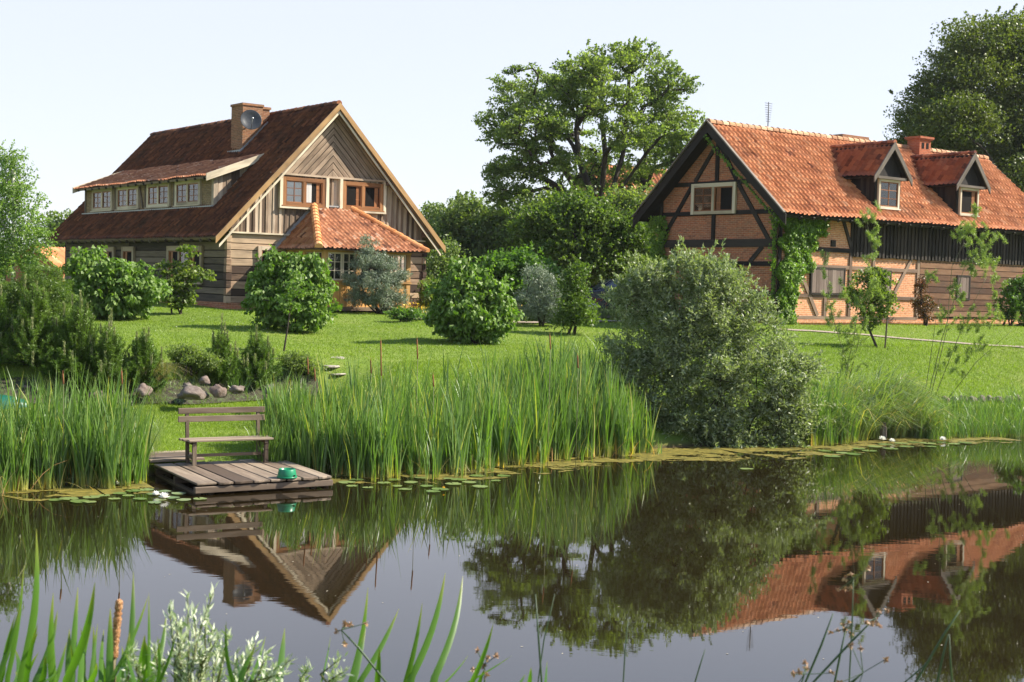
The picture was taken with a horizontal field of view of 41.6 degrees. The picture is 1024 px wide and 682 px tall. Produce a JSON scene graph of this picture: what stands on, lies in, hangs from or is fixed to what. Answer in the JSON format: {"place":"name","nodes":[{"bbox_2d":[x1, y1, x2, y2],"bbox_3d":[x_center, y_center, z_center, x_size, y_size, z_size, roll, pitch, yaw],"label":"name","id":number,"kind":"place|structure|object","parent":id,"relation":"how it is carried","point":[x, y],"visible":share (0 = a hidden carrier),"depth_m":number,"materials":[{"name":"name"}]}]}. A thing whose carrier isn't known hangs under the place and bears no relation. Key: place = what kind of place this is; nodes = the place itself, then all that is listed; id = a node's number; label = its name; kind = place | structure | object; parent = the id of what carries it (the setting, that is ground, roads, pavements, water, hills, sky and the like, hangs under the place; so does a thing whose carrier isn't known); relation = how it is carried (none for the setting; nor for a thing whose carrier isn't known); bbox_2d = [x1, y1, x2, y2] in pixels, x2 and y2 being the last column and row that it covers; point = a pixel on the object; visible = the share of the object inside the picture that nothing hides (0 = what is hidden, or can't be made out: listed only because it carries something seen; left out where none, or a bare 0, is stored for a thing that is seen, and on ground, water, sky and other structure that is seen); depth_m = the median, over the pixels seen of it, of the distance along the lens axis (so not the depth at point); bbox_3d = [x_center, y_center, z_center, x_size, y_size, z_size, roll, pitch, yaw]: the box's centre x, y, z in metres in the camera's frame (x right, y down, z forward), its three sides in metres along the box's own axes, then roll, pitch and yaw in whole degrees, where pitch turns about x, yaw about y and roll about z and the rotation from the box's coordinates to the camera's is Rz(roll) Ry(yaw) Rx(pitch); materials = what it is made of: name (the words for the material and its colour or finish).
{"place":"outdoors","nodes":[
{"label":"outdoors","id":0,"kind":"place"},
{"bbox_2d":[0,433,1023,681],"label":"water","id":1,"kind":"structure","parent":0,"point":[768,551],"depth_m":17.25,"materials":[{"name":"black liquid"}]},
{"bbox_2d":[2,480,158,500],"bbox_3d":[-7.486,2.450,22.542,2.970,0.003,2.266,0,3,-36],"label":"algae mat","id":2,"kind":"object","parent":1,"relation":"on","point":[74,491],"visible":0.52,"depth_m":22.27,"materials":[{"name":"green plant"}]},
{"bbox_2d":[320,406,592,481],"bbox_3d":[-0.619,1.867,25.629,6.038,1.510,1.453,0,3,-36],"label":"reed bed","id":3,"kind":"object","parent":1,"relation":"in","point":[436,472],"visible":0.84,"depth_m":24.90,"materials":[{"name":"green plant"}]},
{"bbox_2d":[330,446,748,483],"bbox_3d":[0.635,2.457,27.314,10.363,0.003,3.044,0,3,-35],"label":"algae mat","id":4,"kind":"object","parent":1,"relation":"on","point":[667,454],"visible":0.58,"depth_m":27.95,"materials":[{"name":"green plant"}]},
{"bbox_2d":[712,435,1021,459],"bbox_3d":[8.687,2.449,32.356,8.968,0.003,2.660,0,3,-35],"label":"algae mat","id":5,"kind":"object","parent":1,"relation":"on","point":[749,450],"visible":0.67,"depth_m":31.42,"materials":[{"name":"green plant"}]},
{"bbox_2d":[0,285,1023,487],"bbox_3d":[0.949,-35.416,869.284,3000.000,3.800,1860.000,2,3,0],"label":"ground","id":6,"kind":"structure","parent":0,"point":[674,440],"depth_m":40.78,"materials":[{"name":"green plant"}]},
{"bbox_2d":[0,530,38,681],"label":"cattail plant","id":7,"kind":"object","parent":6,"relation":"on","point":[11,642],"visible":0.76,"depth_m":3.51,"materials":[{"name":"green plant"}]},
{"bbox_2d":[0,139,60,283],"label":"birch tree","id":8,"kind":"object","parent":6,"relation":"on","point":[11,191],"visible":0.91,"depth_m":42.69,"materials":[{"name":"green plant"}]},
{"bbox_2d":[4,246,64,289],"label":"distant house","id":9,"kind":"structure","parent":6,"relation":"on","point":[60,251],"depth_m":76.43,"materials":[{"name":"orange tile"}]},
{"bbox_2d":[0,262,78,326],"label":"juniper shrub","id":10,"kind":"object","parent":6,"relation":"on","point":[62,293],"visible":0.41,"depth_m":39.74,"materials":[{"name":"green plant"}]},
{"bbox_2d":[37,208,72,247],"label":"leafy tree","id":11,"kind":"object","parent":6,"relation":"on","point":[58,220],"visible":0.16,"depth_m":99.33,"materials":[{"name":"green plant"}]},
{"bbox_2d":[23,583,97,681],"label":"cattail plant","id":12,"kind":"object","parent":6,"relation":"on","point":[75,654],"visible":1,"depth_m":3.39,"materials":[{"name":"green plant"}]},
{"bbox_2d":[0,459,133,495],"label":"dead reeds","id":13,"kind":"object","parent":6,"relation":"on","point":[3,492],"visible":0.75,"depth_m":22.27,"materials":[{"name":"beige plant"}]},
{"bbox_2d":[0,352,160,493],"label":"reed bed","id":14,"kind":"object","parent":6,"relation":"on","point":[30,441],"visible":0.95,"depth_m":22.74,"materials":[{"name":"green plant"}]},
{"bbox_2d":[61,245,173,320],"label":"leafy bush","id":15,"kind":"object","parent":6,"relation":"on","point":[135,290],"visible":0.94,"depth_m":44.19,"materials":[{"name":"green plant"}]},
{"bbox_2d":[112,599,122,681],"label":"cattail spike","id":16,"kind":"object","parent":6,"relation":"on","point":[117,622],"visible":0.89,"depth_m":3.53,"materials":[{"name":"brown plant"}]},
{"bbox_2d":[78,572,166,681],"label":"cattail plant","id":17,"kind":"object","parent":6,"relation":"on","point":[108,674],"visible":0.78,"depth_m":3.46,"materials":[{"name":"green plant"}]},
{"bbox_2d":[136,414,170,478],"bbox_3d":[-6.825,1.940,25.551,1.303,1.039,4.750,1,3,-5],"label":"grass tuft","id":18,"kind":"object","parent":6,"relation":"on","point":[157,437],"visible":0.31,"depth_m":25.97,"materials":[{"name":"green plant"}]},
{"bbox_2d":[0,358,321,403],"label":"soil","id":19,"kind":"structure","parent":6,"relation":"on","point":[171,391],"depth_m":30.90,"materials":[{"name":"brown soil"}]},
{"bbox_2d":[0,284,22,362],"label":"young pine","id":20,"kind":"object","parent":19,"relation":"on","point":[5,325],"visible":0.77,"depth_m":30.20,"materials":[{"name":"green plant"}]},
{"bbox_2d":[0,275,61,368],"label":"young pine","id":21,"kind":"object","parent":19,"relation":"on","point":[33,322],"visible":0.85,"depth_m":30.08,"materials":[{"name":"green plant"}]},
{"bbox_2d":[31,301,90,378],"bbox_3d":[-10.112,-0.015,30.279,1.557,1.780,1.535,2,3,0],"label":"young pine","id":22,"kind":"object","parent":19,"relation":"on","point":[56,341],"visible":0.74,"depth_m":30.05,"materials":[{"name":"green plant"}]},
{"bbox_2d":[21,366,129,398],"bbox_3d":[-9.606,0.798,30.154,2.831,1.156,1.633,1,3,-14],"label":"grass tuft","id":23,"kind":"object","parent":19,"relation":"on","point":[45,377],"visible":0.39,"depth_m":29.95,"materials":[{"name":"green plant"}]},
{"bbox_2d":[48,289,112,383],"bbox_3d":[-9.653,-0.076,30.299,1.527,2.182,1.623,2,3,0],"label":"young pine","id":24,"kind":"object","parent":19,"relation":"on","point":[84,338],"visible":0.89,"depth_m":30.12,"materials":[{"name":"green plant"}]},
{"bbox_2d":[74,307,142,390],"bbox_3d":[-9.101,0.206,30.325,1.628,1.965,1.488,4,3,42],"label":"young pine","id":25,"kind":"object","parent":19,"relation":"on","point":[110,342],"visible":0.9,"depth_m":30.15,"materials":[{"name":"green plant"}]},
{"bbox_2d":[117,326,170,390],"bbox_3d":[-8.321,0.432,30.743,1.213,1.559,1.284,2,3,0],"label":"young pine","id":26,"kind":"object","parent":19,"relation":"on","point":[143,350],"visible":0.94,"depth_m":30.50,"materials":[{"name":"green plant"}]},
{"bbox_2d":[139,360,196,380],"bbox_3d":[-8.235,0.789,31.011,2.254,0.933,2.276,2,3,0],"label":"dry grass tuft","id":27,"kind":"object","parent":19,"relation":"on","point":[164,372],"visible":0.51,"depth_m":30.84,"materials":[{"name":"green plant"}]},
{"bbox_2d":[177,385,208,399],"bbox_3d":[-7.122,1.141,29.889,0.662,0.294,0.753,2,3,11],"label":"rock","id":28,"kind":"object","parent":19,"relation":"on","point":[190,392],"visible":1,"depth_m":29.78,"materials":[{"name":"stone"}]},
{"bbox_2d":[164,342,224,375],"bbox_3d":[-7.442,0.426,31.679,1.449,0.816,0.918,1,3,-12],"label":"rockery shrub","id":29,"kind":"object","parent":19,"relation":"on","point":[202,360],"visible":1,"depth_m":31.59,"materials":[{"name":"green plant"}]},
{"bbox_2d":[120,355,310,405],"bbox_3d":[-6.912,0.883,31.913,5.277,1.127,1.625,-1,3,-43],"label":"grass tuft","id":30,"kind":"object","parent":19,"relation":"on","point":[183,380],"visible":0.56,"depth_m":31.41,"materials":[{"name":"green plant"}]},
{"bbox_2d":[209,384,226,397],"bbox_3d":[-6.548,1.110,30.058,0.318,0.298,0.317,4,3,39],"label":"rock","id":31,"kind":"object","parent":19,"relation":"on","point":[217,390],"visible":1,"depth_m":29.99,"materials":[{"name":"stone"}]},
{"bbox_2d":[205,313,243,383],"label":"young pine","id":32,"kind":"object","parent":19,"relation":"on","point":[221,346],"visible":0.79,"depth_m":32.00,"materials":[{"name":"green plant"}]},
{"bbox_2d":[221,348,286,392],"bbox_3d":[-6.625,0.724,32.299,2.300,1.312,1.870,0,3,-35],"label":"grass tuft","id":33,"kind":"object","parent":19,"relation":"on","point":[236,380],"visible":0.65,"depth_m":32.26,"materials":[{"name":"green plant"}]},
{"bbox_2d":[238,325,283,388],"bbox_3d":[-6.210,0.398,32.764,1.400,1.652,1.365,2,3,0],"label":"young pine","id":34,"kind":"object","parent":19,"relation":"on","point":[260,360],"visible":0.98,"depth_m":32.63,"materials":[{"name":"green plant"}]},
{"bbox_2d":[275,349,329,378],"bbox_3d":[-5.250,0.584,33.654,1.244,0.748,0.987,3,3,25],"label":"rockery shrub","id":35,"kind":"object","parent":19,"relation":"on","point":[295,360],"visible":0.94,"depth_m":33.51,"materials":[{"name":"green plant"}]},
{"bbox_2d":[152,243,216,313],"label":"young maple","id":36,"kind":"object","parent":6,"relation":"on","point":[178,284],"visible":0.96,"depth_m":47.11,"materials":[{"name":"green plant"}]},
{"bbox_2d":[1,363,387,465],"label":"lawn grass","id":37,"kind":"structure","parent":6,"relation":"on","point":[239,447],"depth_m":27.95,"materials":[{"name":"green plant"}]},
{"bbox_2d":[125,601,266,681],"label":"cattail plant","id":38,"kind":"object","parent":6,"relation":"on","point":[230,677],"visible":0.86,"depth_m":3.33,"materials":[{"name":"green plant"}]},
{"bbox_2d":[119,581,297,681],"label":"pale willow","id":39,"kind":"object","parent":6,"relation":"on","point":[189,663],"visible":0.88,"depth_m":3.42,"materials":[{"name":"green plant"}]},
{"bbox_2d":[149,450,332,494],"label":"wooden jetty","id":40,"kind":"object","parent":6,"relation":"on","point":[239,473],"visible":0.76,"depth_m":23.29,"materials":[{"name":"brown wood"}]},
{"bbox_2d":[178,406,273,465],"bbox_3d":[-5.221,1.724,24.563,1.640,0.999,0.590,0,3,-28],"label":"garden bench","id":41,"kind":"object","parent":40,"relation":"on","point":[187,419],"visible":1,"depth_m":24.59,"materials":[{"name":"brown wood"}]},
{"bbox_2d":[277,468,296,478],"bbox_3d":[-3.830,2.249,22.970,0.350,0.151,0.349,0,3,-29],"label":"plastic bowl","id":42,"kind":"object","parent":40,"relation":"on","point":[286,473],"visible":1,"depth_m":22.84,"materials":[{"name":"green plastic"}]},
{"bbox_2d":[46,100,445,310],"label":"wooden house","id":43,"kind":"structure","parent":6,"relation":"on","point":[238,190],"depth_m":56.01,"materials":[{"name":"brown wood"}]},
{"bbox_2d":[121,246,134,277],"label":"window","id":44,"kind":"structure","parent":43,"relation":"in","point":[128,253],"depth_m":60.82,"materials":[{"name":"white"}]},
{"bbox_2d":[166,246,203,283],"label":"window","id":45,"kind":"structure","parent":43,"relation":"in","point":[171,253],"depth_m":56.27,"materials":[{"name":"white"}]},
{"bbox_2d":[257,246,286,282],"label":"window","id":46,"kind":"structure","parent":43,"relation":"in","point":[260,249],"depth_m":53.93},
{"bbox_2d":[282,176,326,207],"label":"window","id":47,"kind":"structure","parent":43,"relation":"in","point":[297,191],"depth_m":54.84,"materials":[{"name":"orange wood"}]},
{"bbox_2d":[342,181,384,211],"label":"window","id":48,"kind":"structure","parent":43,"relation":"in","point":[363,196],"depth_m":56.58,"materials":[{"name":"orange wood"}]},
{"bbox_2d":[243,403,294,461],"bbox_3d":[-4.469,1.790,25.030,1.127,1.511,0.874,2,3,0],"label":"reed bed","id":49,"kind":"object","parent":6,"relation":"on","point":[273,456],"visible":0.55,"depth_m":24.91,"materials":[{"name":"green plant"}]},
{"bbox_2d":[269,629,284,681],"bbox_3d":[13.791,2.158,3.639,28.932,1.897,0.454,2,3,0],"label":"cattail plant","id":50,"kind":"object","parent":6,"relation":"on","point":[281,658],"visible":0.53,"depth_m":3.73,"materials":[{"name":"green plant"}]},
{"bbox_2d":[239,244,342,332],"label":"leafy bush","id":51,"kind":"object","parent":6,"relation":"on","point":[262,290],"visible":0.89,"depth_m":42.22,"materials":[{"name":"green plant"}]},
{"bbox_2d":[272,272,310,350],"bbox_3d":[-5.846,-0.771,35.944,0.853,2.122,0.878,3,3,27],"label":"sapling tree","id":52,"kind":"object","parent":6,"relation":"on","point":[290,303],"visible":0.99,"depth_m":35.87,"materials":[{"name":"green plant"}]},
{"bbox_2d":[298,650,354,681],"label":"pale willow","id":53,"kind":"object","parent":6,"relation":"on","point":[335,678],"visible":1,"depth_m":3.48,"materials":[{"name":"green plant"}]},
{"bbox_2d":[320,590,398,681],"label":"cattail plant","id":54,"kind":"object","parent":6,"relation":"on","point":[355,669],"visible":0.97,"depth_m":3.55,"materials":[{"name":"green plant"}]},
{"bbox_2d":[334,620,386,681],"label":"rush","id":55,"kind":"object","parent":6,"relation":"on","point":[345,624],"visible":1,"depth_m":3.44,"materials":[{"name":"green plant"}]},
{"bbox_2d":[336,232,412,314],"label":"silver shrub","id":56,"kind":"object","parent":6,"relation":"on","point":[381,295],"visible":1,"depth_m":52.27,"materials":[{"name":"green plant"}]},
{"bbox_2d":[383,305,425,321],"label":"leafy plant","id":57,"kind":"object","parent":6,"relation":"on","point":[402,314],"visible":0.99,"depth_m":48.72,"materials":[{"name":"green plant"}]},
{"bbox_2d":[416,276,440,309],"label":"leafy shrub","id":58,"kind":"object","parent":6,"relation":"on","point":[426,300],"visible":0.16,"depth_m":57.80,"materials":[{"name":"green plant"}]},
{"bbox_2d":[403,575,462,681],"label":"cattail plant","id":59,"kind":"object","parent":6,"relation":"on","point":[412,670],"visible":1,"depth_m":3.72,"materials":[{"name":"green plant"}]},
{"bbox_2d":[419,198,456,271],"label":"leafy tree","id":60,"kind":"object","parent":6,"relation":"on","point":[429,207],"visible":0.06,"depth_m":83.03,"materials":[{"name":"green plant"}]},
{"bbox_2d":[421,234,471,282],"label":"leafy shrub","id":61,"kind":"object","parent":6,"relation":"on","point":[435,266],"visible":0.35,"depth_m":65.44,"materials":[{"name":"green plant"}]},
{"bbox_2d":[255,320,661,477],"bbox_3d":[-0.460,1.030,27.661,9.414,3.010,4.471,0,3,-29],"label":"reed bed","id":62,"kind":"object","parent":6,"relation":"on","point":[355,427],"visible":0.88,"depth_m":26.60,"materials":[{"name":"green plant"}]},
{"bbox_2d":[421,189,499,275],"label":"leafy tree","id":63,"kind":"object","parent":6,"relation":"on","point":[454,221],"visible":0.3,"depth_m":78.78,"materials":[{"name":"green plant"}]},
{"bbox_2d":[422,255,524,344],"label":"leafy bush","id":64,"kind":"object","parent":6,"relation":"on","point":[463,309],"visible":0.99,"depth_m":40.65,"materials":[{"name":"green plant"}]},
{"bbox_2d":[445,626,507,681],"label":"cattail plant","id":65,"kind":"object","parent":6,"relation":"on","point":[475,676],"visible":0.99,"depth_m":3.42,"materials":[{"name":"green plant"}]},
{"bbox_2d":[303,428,663,481],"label":"dead reeds","id":66,"kind":"object","parent":6,"relation":"on","point":[503,463],"visible":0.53,"depth_m":26.39,"materials":[{"name":"beige plant"}]},
{"bbox_2d":[461,200,519,285],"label":"leafy tree","id":67,"kind":"object","parent":6,"relation":"on","point":[486,227],"visible":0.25,"depth_m":77.16,"materials":[{"name":"green plant"}]},
{"bbox_2d":[470,240,562,319],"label":"leafy shrub","id":68,"kind":"object","parent":6,"relation":"on","point":[511,264],"visible":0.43,"depth_m":51.39,"materials":[{"name":"green plant"}]},
{"bbox_2d":[511,260,564,325],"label":"silver shrub","id":69,"kind":"object","parent":6,"relation":"on","point":[535,308],"visible":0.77,"depth_m":48.65,"materials":[{"name":"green plant"}]},
{"bbox_2d":[545,253,606,333],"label":"leafy shrub","id":70,"kind":"object","parent":6,"relation":"on","point":[570,313],"visible":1,"depth_m":45.74,"materials":[{"name":"green plant"}]},
{"bbox_2d":[499,180,657,289],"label":"leafy tree","id":71,"kind":"object","parent":6,"relation":"on","point":[604,237],"visible":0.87,"depth_m":59.00,"materials":[{"name":"green plant"}]},
{"bbox_2d":[471,35,706,286],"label":"broadleaf tree","id":72,"kind":"object","parent":6,"relation":"on","point":[550,128],"visible":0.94,"depth_m":73.66,"materials":[{"name":"green plant"}]},
{"bbox_2d":[560,165,666,297],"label":"distant house","id":73,"kind":"structure","parent":6,"relation":"on","point":[657,178],"depth_m":92.19,"materials":[{"name":"orange tile"}]},
{"bbox_2d":[372,342,1023,433],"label":"bank grass","id":74,"kind":"structure","parent":6,"relation":"on","point":[440,368],"depth_m":40.38,"materials":[{"name":"green plant"}]},
{"bbox_2d":[593,236,840,448],"bbox_3d":[4.764,0.235,31.357,5.832,5.370,2.787,2,3,0],"label":"willow bush","id":75,"kind":"object","parent":6,"relation":"on","point":[782,392],"visible":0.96,"depth_m":31.10,"materials":[{"name":"green plant"}]},
{"bbox_2d":[791,659,834,681],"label":"rush","id":76,"kind":"object","parent":6,"relation":"on","point":[799,672],"visible":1,"depth_m":3.34,"materials":[{"name":"brown plant"}]},
{"bbox_2d":[632,102,1023,324],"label":"half timbered house","id":77,"kind":"structure","parent":6,"relation":"on","point":[922,191],"depth_m":53.77,"materials":[{"name":"red brick"}]},
{"bbox_2d":[645,215,668,282],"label":"climbing vine","id":78,"kind":"object","parent":77,"relation":"attached to","point":[656,241],"visible":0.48,"depth_m":55.10,"materials":[{"name":"green plant"}]},
{"bbox_2d":[690,182,736,214],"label":"window","id":79,"kind":"structure","parent":77,"relation":"in","point":[706,198],"depth_m":52.74,"materials":[{"name":"beige wood"}]},
{"bbox_2d":[703,134,779,221],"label":"bargeboard","id":80,"kind":"object","parent":77,"relation":"attached to","point":[743,180],"visible":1,"depth_m":50.79,"materials":[{"name":"brown wood"}]},
{"bbox_2d":[765,207,830,324],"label":"climbing vine","id":81,"kind":"object","parent":77,"relation":"attached to","point":[798,242],"visible":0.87,"depth_m":50.41,"materials":[{"name":"green plant"}]},
{"bbox_2d":[809,267,845,294],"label":"window","id":82,"kind":"structure","parent":77,"relation":"in","point":[817,284],"depth_m":51.94,"materials":[{"name":"white wood"}]},
{"bbox_2d":[955,275,970,299],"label":"window","id":83,"kind":"structure","parent":77,"relation":"in","point":[965,280],"depth_m":57.30,"materials":[{"name":"white wood"}]},
{"bbox_2d":[796,367,870,445],"bbox_3d":[7.616,1.544,32.298,1.539,2.006,2.728,4,3,41],"label":"reed bed","id":84,"kind":"object","parent":6,"relation":"on","point":[828,437],"visible":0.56,"depth_m":32.09,"materials":[{"name":"green plant"}]},
{"bbox_2d":[828,620,854,681],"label":"rush","id":85,"kind":"object","parent":6,"relation":"on","point":[844,629],"visible":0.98,"depth_m":3.64,"materials":[{"name":"green plant"}]},
{"bbox_2d":[812,608,889,681],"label":"rush","id":86,"kind":"object","parent":6,"relation":"on","point":[870,622],"visible":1,"depth_m":3.43,"materials":[{"name":"green"}]},
{"bbox_2d":[820,200,885,388],"bbox_3d":[9.274,-1.058,36.793,1.803,5.644,1.125,3,3,21],"label":"willow sapling","id":87,"kind":"object","parent":6,"relation":"on","point":[874,285],"visible":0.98,"depth_m":36.76,"materials":[{"name":"green plant"}]},
{"bbox_2d":[835,565,871,681],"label":"rush","id":88,"kind":"object","parent":6,"relation":"on","point":[845,578],"visible":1,"depth_m":3.53,"materials":[{"name":"green"}]},
{"bbox_2d":[836,642,888,681],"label":"rush","id":89,"kind":"object","parent":6,"relation":"on","point":[860,648],"visible":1,"depth_m":3.33,"materials":[{"name":"green plant"}]},
{"bbox_2d":[841,266,903,347],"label":"young tree","id":90,"kind":"object","parent":6,"relation":"on","point":[880,309],"visible":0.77,"depth_m":42.93,"materials":[{"name":"green plant"}]},
{"bbox_2d":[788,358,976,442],"bbox_3d":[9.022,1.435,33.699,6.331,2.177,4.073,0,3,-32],"label":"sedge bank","id":91,"kind":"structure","parent":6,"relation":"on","point":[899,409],"depth_m":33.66,"materials":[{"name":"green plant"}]},
{"bbox_2d":[908,275,940,325],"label":"climbing shrub","id":92,"kind":"object","parent":6,"relation":"on","point":[918,303],"visible":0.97,"depth_m":54.03,"materials":[{"name":"brown plant"}]},
{"bbox_2d":[915,610,959,681],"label":"rush","id":93,"kind":"object","parent":6,"relation":"on","point":[933,651],"visible":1,"depth_m":3.54,"materials":[{"name":"green plant"}]},
{"bbox_2d":[883,3,1023,192],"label":"leafy tree","id":94,"kind":"object","parent":6,"relation":"on","point":[961,110],"visible":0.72,"depth_m":76.61,"materials":[{"name":"green plant"}]},
{"bbox_2d":[915,377,1023,440],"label":"reed bed","id":95,"kind":"object","parent":6,"relation":"on","point":[998,424],"visible":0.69,"depth_m":35.00,"materials":[{"name":"green plant"}]},
{"bbox_2d":[924,202,1019,397],"bbox_3d":[12.789,-1.004,37.602,2.734,5.818,1.532,2,3,0],"label":"willow sapling","id":96,"kind":"object","parent":6,"relation":"on","point":[969,239],"visible":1,"depth_m":37.61,"materials":[{"name":"green plant"}]},
{"bbox_2d":[991,269,1023,326],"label":"leafy shrub","id":97,"kind":"object","parent":6,"relation":"on","point":[1014,296],"visible":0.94,"depth_m":56.60,"materials":[{"name":"green plant"}]},
{"bbox_2d":[0,0,1023,246],"label":"sky","id":98,"kind":"structure","parent":0,"point":[84,84],"materials":[{"name":"white"}]},
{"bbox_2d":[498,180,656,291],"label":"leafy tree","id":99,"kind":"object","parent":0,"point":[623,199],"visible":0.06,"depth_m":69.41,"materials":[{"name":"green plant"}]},
{"bbox_2d":[772,328,1023,347],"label":"path","id":100,"kind":"structure","parent":0,"point":[901,337],"depth_m":47.50,"materials":[{"name":"beige gravel"}]},
{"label":"yard","id":101,"kind":"structure","parent":0,"visible":0},
{"bbox_2d":[574,278,659,315],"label":"parked car","id":102,"kind":"object","parent":101,"relation":"on","point":[598,288],"visible":0.06,"depth_m":55.02,"materials":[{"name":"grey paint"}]},
{"bbox_2d":[590,297,656,319],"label":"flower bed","id":103,"kind":"object","parent":101,"relation":"on","point":[604,314],"visible":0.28,"depth_m":54.29,"materials":[{"name":"green plant"}]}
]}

